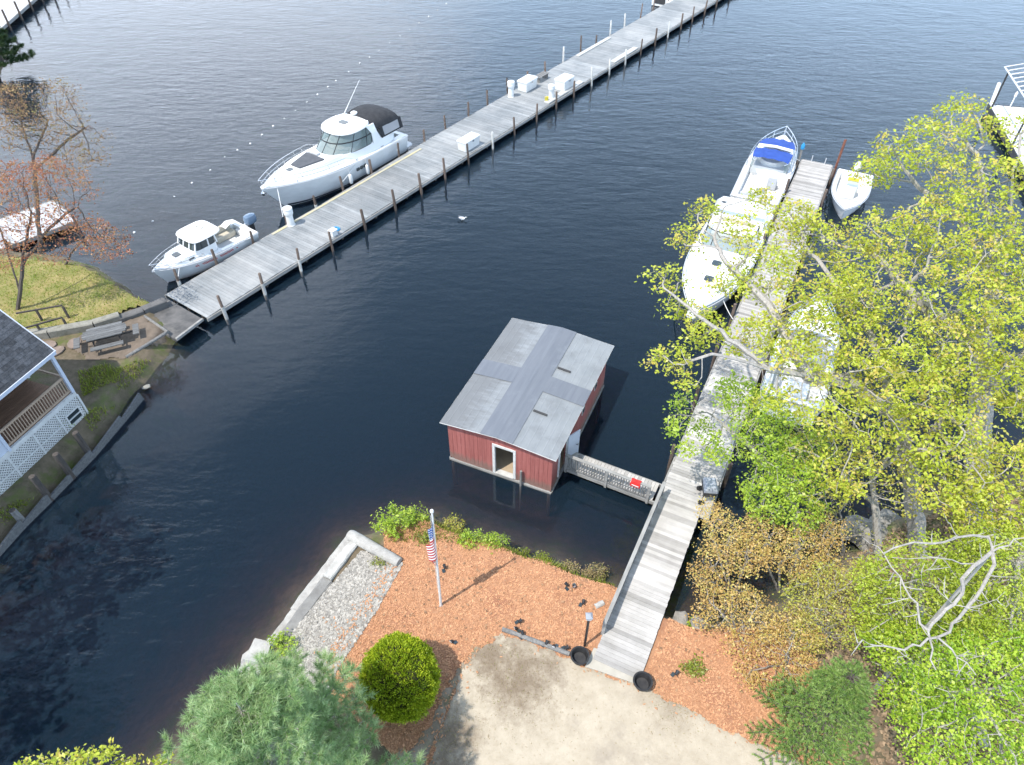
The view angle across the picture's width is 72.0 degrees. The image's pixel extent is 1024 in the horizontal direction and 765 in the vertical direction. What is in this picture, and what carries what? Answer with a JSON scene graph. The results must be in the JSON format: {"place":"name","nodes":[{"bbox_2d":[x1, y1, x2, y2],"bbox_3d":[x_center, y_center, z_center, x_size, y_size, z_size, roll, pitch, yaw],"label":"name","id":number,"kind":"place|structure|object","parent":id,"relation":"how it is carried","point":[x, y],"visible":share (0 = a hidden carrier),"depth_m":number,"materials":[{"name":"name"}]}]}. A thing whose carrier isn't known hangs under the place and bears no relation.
{"place":"outdoors","nodes":[
{"label":"outdoors","id":0,"kind":"place"},
{"bbox_2d":[0,255,148,328],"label":"lawn","id":1,"kind":"structure","parent":0,"point":[46,297],"depth_m":38.12,"materials":[{"name":"plant"}]},
{"bbox_2d":[0,150,136,309],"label":"red maple","id":2,"kind":"object","parent":1,"relation":"on","point":[28,226],"visible":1,"depth_m":34.66,"materials":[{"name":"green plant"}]},
{"bbox_2d":[58,213,133,264],"bbox_3d":[-23.192,-7.561,39.029,4.953,3.284,2.450,11,45,11],"label":"red maple","id":3,"kind":"object","parent":1,"relation":"on","point":[75,247],"visible":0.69,"depth_m":38.61,"materials":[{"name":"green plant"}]},
{"bbox_2d":[0,358,150,524],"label":"bank grass","id":4,"kind":"structure","parent":0,"point":[107,371],"depth_m":33.50,"materials":[{"name":"plant"}]},
{"bbox_2d":[280,550,402,693],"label":"gravel","id":5,"kind":"structure","parent":0,"point":[349,586],"depth_m":24.72,"materials":[{"name":"gravel"}]},
{"bbox_2d":[378,646,477,764],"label":"verge","id":6,"kind":"structure","parent":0,"point":[430,738],"depth_m":21.88,"materials":[{"name":"soil"}]},
{"bbox_2d":[0,25,1023,764],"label":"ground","id":7,"kind":"structure","parent":0,"point":[184,539],"depth_m":45.83,"materials":[{"name":"liquid"}]},
{"bbox_2d":[9,508,24,521],"bbox_3d":[-19.774,5.933,28.789,0.326,2.473,0.301,-18,47,-18],"label":"bulkhead post","id":8,"kind":"object","parent":7,"relation":"on","point":[16,514],"visible":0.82,"depth_m":28.07,"materials":[{"name":"wood"}]},
{"bbox_2d":[0,26,35,66],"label":"conifer tree","id":9,"kind":"object","parent":7,"relation":"on","point":[8,52],"visible":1,"depth_m":62.22,"materials":[{"name":"green plant"}]},
{"bbox_2d":[28,474,59,508],"bbox_3d":[-19.276,4.873,29.418,0.326,3.122,0.301,-30,51,-27],"label":"bulkhead post","id":10,"kind":"object","parent":7,"relation":"on","point":[39,485],"visible":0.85,"depth_m":28.78,"materials":[{"name":"wood"}]},
{"bbox_2d":[0,310,88,495],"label":"house","id":11,"kind":"structure","parent":7,"relation":"on","point":[33,414],"depth_m":29.33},
{"bbox_2d":[65,405,84,427],"bbox_3d":[-19.406,1.497,31.264,0.050,0.670,0.780,13,46,13],"label":"hatch window","id":12,"kind":"structure","parent":11,"relation":"in","point":[75,414],"depth_m":31.25,"materials":[{"name":"white glass"}]},
{"bbox_2d":[0,74,115,253],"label":"red maple","id":13,"kind":"object","parent":7,"relation":"on","point":[33,154],"visible":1,"depth_m":38.38,"materials":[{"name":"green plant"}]},
{"bbox_2d":[53,346,64,356],"bbox_3d":[-22.576,-1.545,34.902,0.670,0.100,0.857,24,49,23],"label":"stepping stone","id":14,"kind":"object","parent":7,"relation":"on","point":[59,349],"visible":0.58,"depth_m":34.92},
{"bbox_2d":[52,452,81,487],"bbox_3d":[-18.877,4.056,30.265,0.301,3.122,0.326,28,51,26],"label":"bulkhead post","id":15,"kind":"object","parent":7,"relation":"on","point":[62,463],"visible":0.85,"depth_m":29.69,"materials":[{"name":"wood"}]},
{"bbox_2d":[0,393,145,564],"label":"bulkhead","id":16,"kind":"object","parent":7,"relation":"on","point":[40,512],"visible":1,"depth_m":30.07,"materials":[{"name":"concrete"}]},
{"bbox_2d":[27,312,119,338],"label":"retaining wall","id":17,"kind":"structure","parent":7,"relation":"on","point":[62,330],"depth_m":35.82,"materials":[{"name":"concrete"}]},
{"bbox_2d":[16,304,69,329],"bbox_3d":[-23.855,-3.075,36.017,2.170,1.185,1.402,-20,47,-20],"label":"handrail","id":18,"kind":"object","parent":17,"relation":"on","point":[47,321],"visible":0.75,"depth_m":35.79,"materials":[{"name":"wood"}]},
{"bbox_2d":[72,430,97,462],"bbox_3d":[-18.593,3.242,31.107,0.326,3.122,0.301,-11,45,-11],"label":"bulkhead post","id":19,"kind":"object","parent":7,"relation":"on","point":[81,442],"visible":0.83,"depth_m":30.34,"materials":[{"name":"wood"}]},
{"bbox_2d":[13,737,174,764],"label":"yellow tree","id":20,"kind":"object","parent":7,"relation":"on","point":[85,759],"visible":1,"depth_m":15.49,"materials":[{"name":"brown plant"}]},
{"bbox_2d":[75,316,165,360],"bbox_3d":[-19.934,-2.050,35.853,3.598,0.596,3.672,28,50,26],"label":"dirt patch","id":21,"kind":"object","parent":7,"relation":"on","point":[148,331],"visible":0.66,"depth_m":35.47,"materials":[{"name":"soil"}]},
{"bbox_2d":[73,321,138,352],"bbox_3d":[-20.228,-2.262,35.205,3.000,0.772,1.920,-17,47,-17],"label":"picnic table","id":22,"kind":"object","parent":21,"relation":"on","point":[94,334],"visible":1,"depth_m":34.87,"materials":[{"name":"wood"}]},
{"bbox_2d":[119,297,168,322],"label":"retaining wall","id":23,"kind":"structure","parent":7,"relation":"on","point":[157,305],"depth_m":37.19,"materials":[{"name":"grey wood"}]},
{"bbox_2d":[125,331,166,357],"bbox_3d":[-18.302,-1.899,35.278,0.161,0.144,2.294,25,50,24],"label":"landscape timber","id":24,"kind":"object","parent":7,"relation":"on","point":[147,344],"visible":1,"depth_m":35.26,"materials":[{"name":"wood"}]},
{"bbox_2d":[143,315,168,332],"bbox_3d":[-18.430,-3.039,36.489,2.123,0.145,0.151,28,51,26],"label":"landscape timber","id":25,"kind":"object","parent":7,"relation":"on","point":[156,324],"visible":1,"depth_m":36.40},
{"bbox_2d":[154,298,203,341],"bbox_3d":[-17.989,-3.357,37.241,3.534,0.290,1.909,25,49,24],"label":"dock landing","id":26,"kind":"object","parent":7,"relation":"on","point":[178,321],"visible":0.86,"depth_m":37.09,"materials":[{"name":"grey wood"}]},
{"bbox_2d":[238,638,274,676],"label":"concrete block","id":27,"kind":"structure","parent":7,"relation":"on","point":[257,644],"depth_m":23.55,"materials":[{"name":"concrete"}]},
{"bbox_2d":[266,627,297,659],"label":"shore plant","id":28,"kind":"object","parent":7,"relation":"on","point":[276,640],"visible":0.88,"depth_m":23.67,"materials":[{"name":"green plant"}]},
{"bbox_2d":[157,644,427,764],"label":"pine tree","id":29,"kind":"object","parent":7,"relation":"on","point":[265,717],"visible":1,"depth_m":15.77,"materials":[{"name":"plant"}]},
{"bbox_2d":[267,537,357,643],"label":"seawall","id":30,"kind":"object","parent":7,"relation":"on","point":[317,586],"visible":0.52,"depth_m":25.51,"materials":[{"name":"concrete"}]},
{"bbox_2d":[346,530,401,566],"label":"concrete beam","id":31,"kind":"structure","parent":7,"relation":"on","point":[372,547],"depth_m":26.33,"materials":[{"name":"concrete"}]},
{"bbox_2d":[369,502,419,540],"bbox_3d":[-4.556,5.272,27.023,1.526,1.044,1.767,29,51,26],"label":"shore plant","id":32,"kind":"object","parent":7,"relation":"on","point":[389,522],"visible":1,"depth_m":26.85,"materials":[{"name":"green plant"}]},
{"bbox_2d":[394,501,429,527],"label":"shore plant","id":33,"kind":"object","parent":7,"relation":"on","point":[423,516],"visible":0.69,"depth_m":27.50,"materials":[{"name":"green plant"}]},
{"bbox_2d":[442,512,464,531],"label":"shore plant","id":34,"kind":"object","parent":7,"relation":"on","point":[452,526],"visible":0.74,"depth_m":28.17,"materials":[{"name":"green plant"}]},
{"bbox_2d":[476,531,510,554],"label":"shore plant","id":35,"kind":"object","parent":7,"relation":"on","point":[492,537],"visible":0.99,"depth_m":26.83,"materials":[{"name":"green plant"}]},
{"bbox_2d":[384,515,615,586],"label":"shore weeds","id":36,"kind":"object","parent":7,"relation":"on","point":[503,546],"visible":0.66,"depth_m":26.85,"materials":[{"name":"plant"}]},
{"bbox_2d":[510,546,533,557],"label":"shore plant","id":37,"kind":"object","parent":7,"relation":"on","point":[524,550],"visible":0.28,"depth_m":27.28,"materials":[{"name":"green plant"}]},
{"bbox_2d":[532,550,551,560],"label":"shore plant","id":38,"kind":"object","parent":7,"relation":"on","point":[544,555],"visible":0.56,"depth_m":26.81,"materials":[{"name":"green plant"}]},
{"bbox_2d":[557,558,581,574],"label":"shore plant","id":39,"kind":"object","parent":7,"relation":"on","point":[568,567],"visible":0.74,"depth_m":26.77,"materials":[{"name":"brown plant"}]},
{"bbox_2d":[331,521,849,764],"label":"mulch bed","id":40,"kind":"object","parent":7,"relation":"on","point":[661,630],"visible":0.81,"depth_m":24.27,"materials":[{"name":"brown wood"}]},
{"bbox_2d":[357,630,441,725],"bbox_3d":[-3.493,9.105,21.738,2.622,2.638,2.806,0,44,0],"label":"globe bush","id":41,"kind":"object","parent":40,"relation":"on","point":[400,675],"visible":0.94,"depth_m":21.08,"materials":[{"name":"plant"}]},
{"bbox_2d":[413,528,435,546],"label":"shore plant","id":42,"kind":"object","parent":40,"relation":"on","point":[423,537],"visible":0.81,"depth_m":26.71,"materials":[{"name":"green plant"}]},
{"bbox_2d":[430,509,442,606],"bbox_3d":[-2.457,5.907,23.026,0.265,5.931,0.152,0,44,0],"label":"flagpole","id":43,"kind":"object","parent":40,"relation":"on","point":[437,569],"visible":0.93,"depth_m":23.21,"materials":[{"name":"white metal"}]},
{"bbox_2d":[426,525,436,565],"bbox_3d":[-2.560,5.089,22.160,0.341,2.693,0.185,15,46,15],"label":"flag","id":44,"kind":"object","parent":43,"relation":"hanging from","point":[431,551],"visible":1,"depth_m":22.18,"materials":[{"name":"fabric"}]},
{"bbox_2d":[455,528,488,550],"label":"shore plant","id":45,"kind":"object","parent":40,"relation":"on","point":[471,537],"visible":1,"depth_m":26.72,"materials":[{"name":"green plant"}]},
{"bbox_2d":[502,627,569,655],"bbox_3d":[0.799,8.764,23.893,2.424,0.156,0.166,15,46,15],"label":"landscape timber","id":46,"kind":"object","parent":40,"relation":"on","point":[537,641],"visible":0.98,"depth_m":23.84,"materials":[{"name":"wood"}]},
{"bbox_2d":[583,612,592,646],"bbox_3d":[2.457,8.221,23.185,0.230,2.370,0.230,0,44,0],"label":"path lamp","id":47,"kind":"object","parent":40,"relation":"on","point":[589,616],"visible":0.85,"depth_m":22.66,"materials":[{"name":"metal"}]},
{"bbox_2d":[339,522,848,761],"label":"fallen leaves","id":48,"kind":"object","parent":40,"relation":"on","point":[528,627],"visible":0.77,"depth_m":24.42,"materials":[{"name":"brown plant"}]},
{"bbox_2d":[678,651,711,680],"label":"shore plant","id":49,"kind":"object","parent":40,"relation":"on","point":[691,668],"visible":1,"depth_m":23.13,"materials":[{"name":"green plant"}]},
{"bbox_2d":[684,573,789,663],"bbox_3d":[7.554,7.838,23.672,3.493,2.084,2.653,25,49,24],"label":"copper shrub","id":50,"kind":"object","parent":40,"relation":"on","point":[730,602],"visible":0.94,"depth_m":23.60,"materials":[{"name":"brown plant"}]},
{"bbox_2d":[762,691,792,714],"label":"shore plant","id":51,"kind":"object","parent":40,"relation":"on","point":[775,700],"visible":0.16,"depth_m":22.43,"materials":[{"name":"green plant"}]},
{"bbox_2d":[731,606,826,696],"bbox_3d":[8.664,8.593,22.745,3.239,2.287,2.788,0,44,0],"label":"copper shrub","id":52,"kind":"object","parent":40,"relation":"on","point":[787,653],"visible":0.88,"depth_m":22.63,"materials":[{"name":"brown plant"}]},
{"bbox_2d":[744,655,879,764],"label":"hemlock tree","id":53,"kind":"object","parent":40,"relation":"on","point":[839,692],"visible":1,"depth_m":20.00,"materials":[{"name":"green plant"}]},
{"bbox_2d":[581,562,609,581],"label":"shore plant","id":54,"kind":"object","parent":7,"relation":"on","point":[597,573],"visible":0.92,"depth_m":26.60,"materials":[{"name":"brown plant"}]},
{"bbox_2d":[593,482,701,676],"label":"walkway","id":55,"kind":"structure","parent":7,"relation":"on","point":[636,612],"depth_m":25.29,"materials":[{"name":"grey wood"}]},
{"bbox_2d":[672,611,688,624],"bbox_3d":[6.001,8.500,25.229,0.619,0.248,0.743,5,44,5],"label":"boulder","id":56,"kind":"object","parent":7,"relation":"on","point":[679,617],"visible":0.65,"depth_m":25.20,"materials":[{"name":"grey stone"}]},
{"bbox_2d":[690,616,705,628],"bbox_3d":[6.581,8.578,24.943,0.627,0.204,0.616,-29,51,-27],"label":"boulder","id":57,"kind":"object","parent":7,"relation":"on","point":[697,626],"visible":0.45,"depth_m":24.91,"materials":[{"name":"grey stone"}]},
{"bbox_2d":[685,496,775,596],"bbox_3d":[7.802,6.497,25.831,2.902,4.301,3.636,9,45,10],"label":"copper shrub","id":58,"kind":"object","parent":7,"relation":"on","point":[719,555],"visible":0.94,"depth_m":24.79,"materials":[{"name":"brown plant"}]},
{"bbox_2d":[661,369,844,567],"bbox_3d":[8.587,3.650,26.377,6.715,7.312,4.843,29,51,27],"label":"maple tree","id":59,"kind":"object","parent":7,"relation":"on","point":[776,481],"visible":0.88,"depth_m":24.83,"materials":[{"name":"green plant"}]},
{"bbox_2d":[739,505,853,599],"bbox_3d":[9.873,6.634,25.169,4.032,4.460,3.620,0,44,0],"label":"copper shrub","id":60,"kind":"object","parent":7,"relation":"on","point":[800,554],"visible":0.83,"depth_m":24.33,"materials":[{"name":"brown plant"}]},
{"bbox_2d":[635,183,1008,557],"bbox_3d":[10.592,-0.226,26.290,12.566,10.303,10.838,15,46,15],"label":"oak tree","id":61,"kind":"object","parent":7,"relation":"on","point":[887,405],"visible":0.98,"depth_m":22.95,"materials":[{"name":"green plant"}]},
{"bbox_2d":[772,550,894,658],"bbox_3d":[10.401,7.484,23.046,3.477,3.469,3.334,-28,51,-26],"label":"olive shrub","id":62,"kind":"object","parent":7,"relation":"on","point":[821,604],"visible":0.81,"depth_m":22.57,"materials":[{"name":"green plant"}]},
{"bbox_2d":[815,492,907,567],"bbox_3d":[12.439,5.951,25.927,1.892,3.318,3.566,-21,48,-21],"label":"olive shrub","id":63,"kind":"object","parent":7,"relation":"on","point":[843,550],"visible":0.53,"depth_m":25.79,"materials":[{"name":"green plant"}]},
{"bbox_2d":[839,515,887,550],"bbox_3d":[13.973,5.989,27.549,2.158,0.954,1.575,19,47,19],"label":"boulder","id":64,"kind":"object","parent":7,"relation":"on","point":[860,541],"visible":0.52,"depth_m":27.38,"materials":[{"name":"grey stone"}]},
{"bbox_2d":[705,486,1023,764],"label":"leaf litter","id":65,"kind":"object","parent":7,"relation":"on","point":[890,760],"visible":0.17,"depth_m":23.68,"materials":[{"name":"plant"}]},
{"bbox_2d":[869,508,900,527],"bbox_3d":[14.974,5.636,28.114,1.341,0.750,1.224,-29,51,-27],"label":"boulder","id":66,"kind":"object","parent":7,"relation":"on","point":[887,517],"visible":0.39,"depth_m":27.97,"materials":[{"name":"grey stone"}]},
{"bbox_2d":[775,409,1011,560],"bbox_3d":[12.436,3.750,24.586,6.926,6.782,4.055,17,47,17],"label":"oak tree","id":67,"kind":"object","parent":7,"relation":"on","point":[873,500],"visible":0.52,"depth_m":23.81,"materials":[{"name":"green plant"}]},
{"bbox_2d":[777,88,1023,525],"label":"oak tree","id":68,"kind":"object","parent":7,"relation":"on","point":[987,381],"visible":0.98,"depth_m":24.36,"materials":[{"name":"green plant"}]},
{"bbox_2d":[848,606,983,735],"bbox_3d":[11.891,8.938,20.880,3.999,4.394,3.790,0,44,0],"label":"maple tree","id":69,"kind":"object","parent":7,"relation":"on","point":[892,700],"visible":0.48,"depth_m":20.05,"materials":[{"name":"green plant"}]},
{"bbox_2d":[839,527,1008,662],"bbox_3d":[12.253,7.203,21.860,4.446,5.582,3.976,0,44,0],"label":"maple tree","id":70,"kind":"object","parent":7,"relation":"on","point":[916,593],"visible":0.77,"depth_m":20.80,"materials":[{"name":"green plant"}]},
{"bbox_2d":[851,514,1023,689],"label":"dead tree","id":71,"kind":"object","parent":7,"relation":"on","point":[943,609],"visible":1,"depth_m":16.65,"materials":[{"name":"grey wood"}]},
{"bbox_2d":[892,614,1023,764],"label":"maple tree","id":72,"kind":"object","parent":7,"relation":"on","point":[981,700],"visible":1,"depth_m":17.89,"materials":[{"name":"green plant"}]},
{"bbox_2d":[926,436,1023,556],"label":"yellow tree","id":73,"kind":"object","parent":7,"relation":"on","point":[1014,510],"visible":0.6,"depth_m":21.92,"materials":[{"name":"plant"}]},
{"bbox_2d":[934,513,1023,671],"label":"maple tree","id":74,"kind":"object","parent":7,"relation":"on","point":[1016,587],"visible":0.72,"depth_m":20.16,"materials":[{"name":"green plant"}]},
{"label":"gravel strip","id":75,"kind":"structure","parent":7,"relation":"on","visible":0},
{"bbox_2d":[367,556,389,569],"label":"shore plant","id":76,"kind":"object","parent":75,"relation":"on","point":[381,561],"visible":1,"depth_m":26.05,"materials":[{"name":"green plant"}]},
{"bbox_2d":[10,0,1023,29],"bbox_3d":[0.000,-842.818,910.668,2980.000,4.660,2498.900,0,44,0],"label":"water","id":77,"kind":"structure","parent":0,"point":[545,13],"depth_m":89.83,"materials":[{"name":"liquid"}]},
{"bbox_2d":[0,0,68,44],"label":"dock","id":78,"kind":"object","parent":77,"relation":"in","point":[11,11],"visible":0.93,"depth_m":74.54,"materials":[{"name":"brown wood"}]},
{"bbox_2d":[0,193,93,256],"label":"floating dock","id":79,"kind":"structure","parent":77,"relation":"on","point":[10,221],"depth_m":44.04,"materials":[{"name":"grey wood"}]},
{"bbox_2d":[149,213,258,281],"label":"pilothouse boat","id":80,"kind":"object","parent":77,"relation":"on","point":[190,255],"visible":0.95,"depth_m":40.67,"materials":[{"name":"plastic"}]},
{"bbox_2d":[258,84,411,205],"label":"cruiser","id":81,"kind":"object","parent":77,"relation":"on","point":[355,136],"visible":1,"depth_m":47.41,"materials":[{"name":"plastic"}]},
{"bbox_2d":[165,0,729,345],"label":"dock","id":82,"kind":"object","parent":77,"relation":"in","point":[222,287],"visible":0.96,"depth_m":48.40,"materials":[{"name":"grey wood"}]},
{"bbox_2d":[282,205,295,226],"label":"power pedestal","id":83,"kind":"object","parent":82,"relation":"on","point":[287,211],"visible":1,"depth_m":43.17,"materials":[{"name":"white plastic"}]},
{"bbox_2d":[456,132,479,151],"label":"dock box","id":84,"kind":"object","parent":82,"relation":"on","point":[472,139],"visible":1,"depth_m":50.86,"materials":[{"name":"white plastic"}]},
{"bbox_2d":[507,80,514,97],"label":"power pedestal","id":85,"kind":"object","parent":82,"relation":"on","point":[510,84],"visible":1,"depth_m":57.42,"materials":[{"name":"white plastic"}]},
{"bbox_2d":[517,74,537,92],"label":"dock box","id":86,"kind":"object","parent":82,"relation":"on","point":[527,83],"visible":1,"depth_m":58.56,"materials":[{"name":"white plastic"}]},
{"bbox_2d":[535,71,548,82],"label":"bench","id":87,"kind":"object","parent":82,"relation":"on","point":[544,74],"visible":0.77,"depth_m":60.31,"materials":[{"name":"plastic"}]},
{"bbox_2d":[548,84,554,97],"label":"power pedestal","id":88,"kind":"object","parent":82,"relation":"on","point":[551,88],"visible":0.98,"depth_m":57.16,"materials":[{"name":"white plastic"}]},
{"bbox_2d":[554,73,574,90],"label":"dock box","id":89,"kind":"object","parent":82,"relation":"on","point":[564,81],"visible":1,"depth_m":58.66,"materials":[{"name":"white plastic"}]},
{"bbox_2d":[652,0,672,6],"bbox_3d":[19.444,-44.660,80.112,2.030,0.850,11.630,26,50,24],"label":"box","id":90,"kind":"object","parent":82,"relation":"on","point":[660,3],"visible":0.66,"depth_m":76.72,"materials":[{"name":"plastic"}]},
{"bbox_2d":[440,318,613,516],"bbox_3d":[0.959,1.709,32.616,5.376,5.227,7.558,17,46,17],"label":"boathouse","id":91,"kind":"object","parent":77,"relation":"in","point":[521,408],"visible":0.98,"depth_m":30.33,"materials":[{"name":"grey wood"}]},
{"bbox_2d":[567,429,579,458],"bbox_3d":[2.659,2.683,30.116,0.635,1.500,0.143,-29,51,-26],"label":"door","id":92,"kind":"structure","parent":91,"relation":"in","point":[573,439],"depth_m":30.03,"materials":[{"name":"wood"}]},
{"bbox_2d":[564,452,661,504],"bbox_3d":[4.228,3.709,29.448,3.998,1.090,1.110,19,47,19],"label":"gangway","id":93,"kind":"object","parent":91,"relation":"attached to","point":[593,470],"visible":0.98,"depth_m":29.40,"materials":[{"name":"grey wood"}]},
{"bbox_2d":[630,478,641,488],"bbox_3d":[5.004,4.057,28.463,0.430,0.318,0.321,19,47,19],"label":"life jacket","id":94,"kind":"object","parent":93,"relation":"on","point":[634,482],"visible":1,"depth_m":28.38,"materials":[{"name":"red fabric"}]},
{"bbox_2d":[682,196,773,323],"bbox_3d":[11.969,-7.167,40.150,3.678,3.430,13.450,19,47,19],"label":"cabin boat","id":95,"kind":"object","parent":77,"relation":"on","point":[697,265],"visible":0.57,"depth_m":39.38,"materials":[{"name":"plastic"}]},
{"bbox_2d":[659,139,846,523],"bbox_3d":[14.165,-4.945,39.166,2.738,4.703,33.160,19,47,19],"label":"dock","id":96,"kind":"object","parent":77,"relation":"in","point":[809,181],"visible":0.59,"depth_m":34.24,"materials":[{"name":"grey wood"}]},
{"bbox_2d":[696,477,720,504],"bbox_3d":[7.900,4.335,28.343,0.775,0.973,0.780,4,44,4],"label":"grill cart","id":97,"kind":"object","parent":96,"relation":"on","point":[708,487],"visible":0.97,"depth_m":28.02,"materials":[{"name":"grey metal"}]},
{"bbox_2d":[730,126,797,212],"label":"express boat","id":98,"kind":"object","parent":77,"relation":"on","point":[769,161],"visible":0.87,"depth_m":47.91,"materials":[{"name":"plastic"}]},
{"bbox_2d":[760,296,839,425],"bbox_3d":[14.451,-1.323,34.892,2.978,2.328,8.891,19,47,19],"label":"cuddy boat","id":99,"kind":"object","parent":77,"relation":"on","point":[813,392],"visible":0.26,"depth_m":33.66,"materials":[{"name":"plastic"}]},
{"bbox_2d":[831,162,873,218],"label":"open boat","id":100,"kind":"object","parent":77,"relation":"on","point":[850,195],"visible":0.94,"depth_m":46.71,"materials":[{"name":"plastic"}]},
{"bbox_2d":[977,63,1023,180],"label":"lift dock","id":101,"kind":"object","parent":77,"relation":"on","point":[1001,110],"visible":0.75,"depth_m":54.66,"materials":[{"name":"white metal"}]},
{"bbox_2d":[585,648,632,682],"bbox_3d":[3.407,9.374,23.305,1.853,0.135,0.731,14,46,14],"label":"path apron","id":102,"kind":"object","parent":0,"point":[593,664],"visible":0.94,"depth_m":23.18,"materials":[{"name":"concrete"}]},
{"bbox_2d":[633,671,652,691],"bbox_3d":[4.195,9.666,22.684,0.642,0.299,0.638,0,44,0],"label":"rubber tub","id":103,"kind":"object","parent":102,"relation":"on","point":[642,681],"visible":1,"depth_m":22.73,"materials":[{"name":"black rubber"}]},
{"bbox_2d":[429,633,801,764],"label":"driveway","id":104,"kind":"structure","parent":0,"point":[620,733],"depth_m":22.00,"materials":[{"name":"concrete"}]},
{"bbox_2d":[314,564,792,764],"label":"stray chips","id":105,"kind":"object","parent":104,"relation":"on","point":[439,702],"visible":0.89,"depth_m":23.30,"materials":[{"name":"brown wood"}]},
{"bbox_2d":[570,646,589,665],"bbox_3d":[2.233,9.077,23.294,0.642,0.299,0.638,0,44,0],"label":"rubber tub","id":106,"kind":"object","parent":104,"relation":"on","point":[579,655],"visible":1,"depth_m":23.35,"materials":[{"name":"black rubber"}]},
{"bbox_2d":[435,635,786,764],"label":"grit","id":107,"kind":"object","parent":104,"relation":"on","point":[565,717],"visible":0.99,"depth_m":22.05,"materials":[{"name":"gravel"}]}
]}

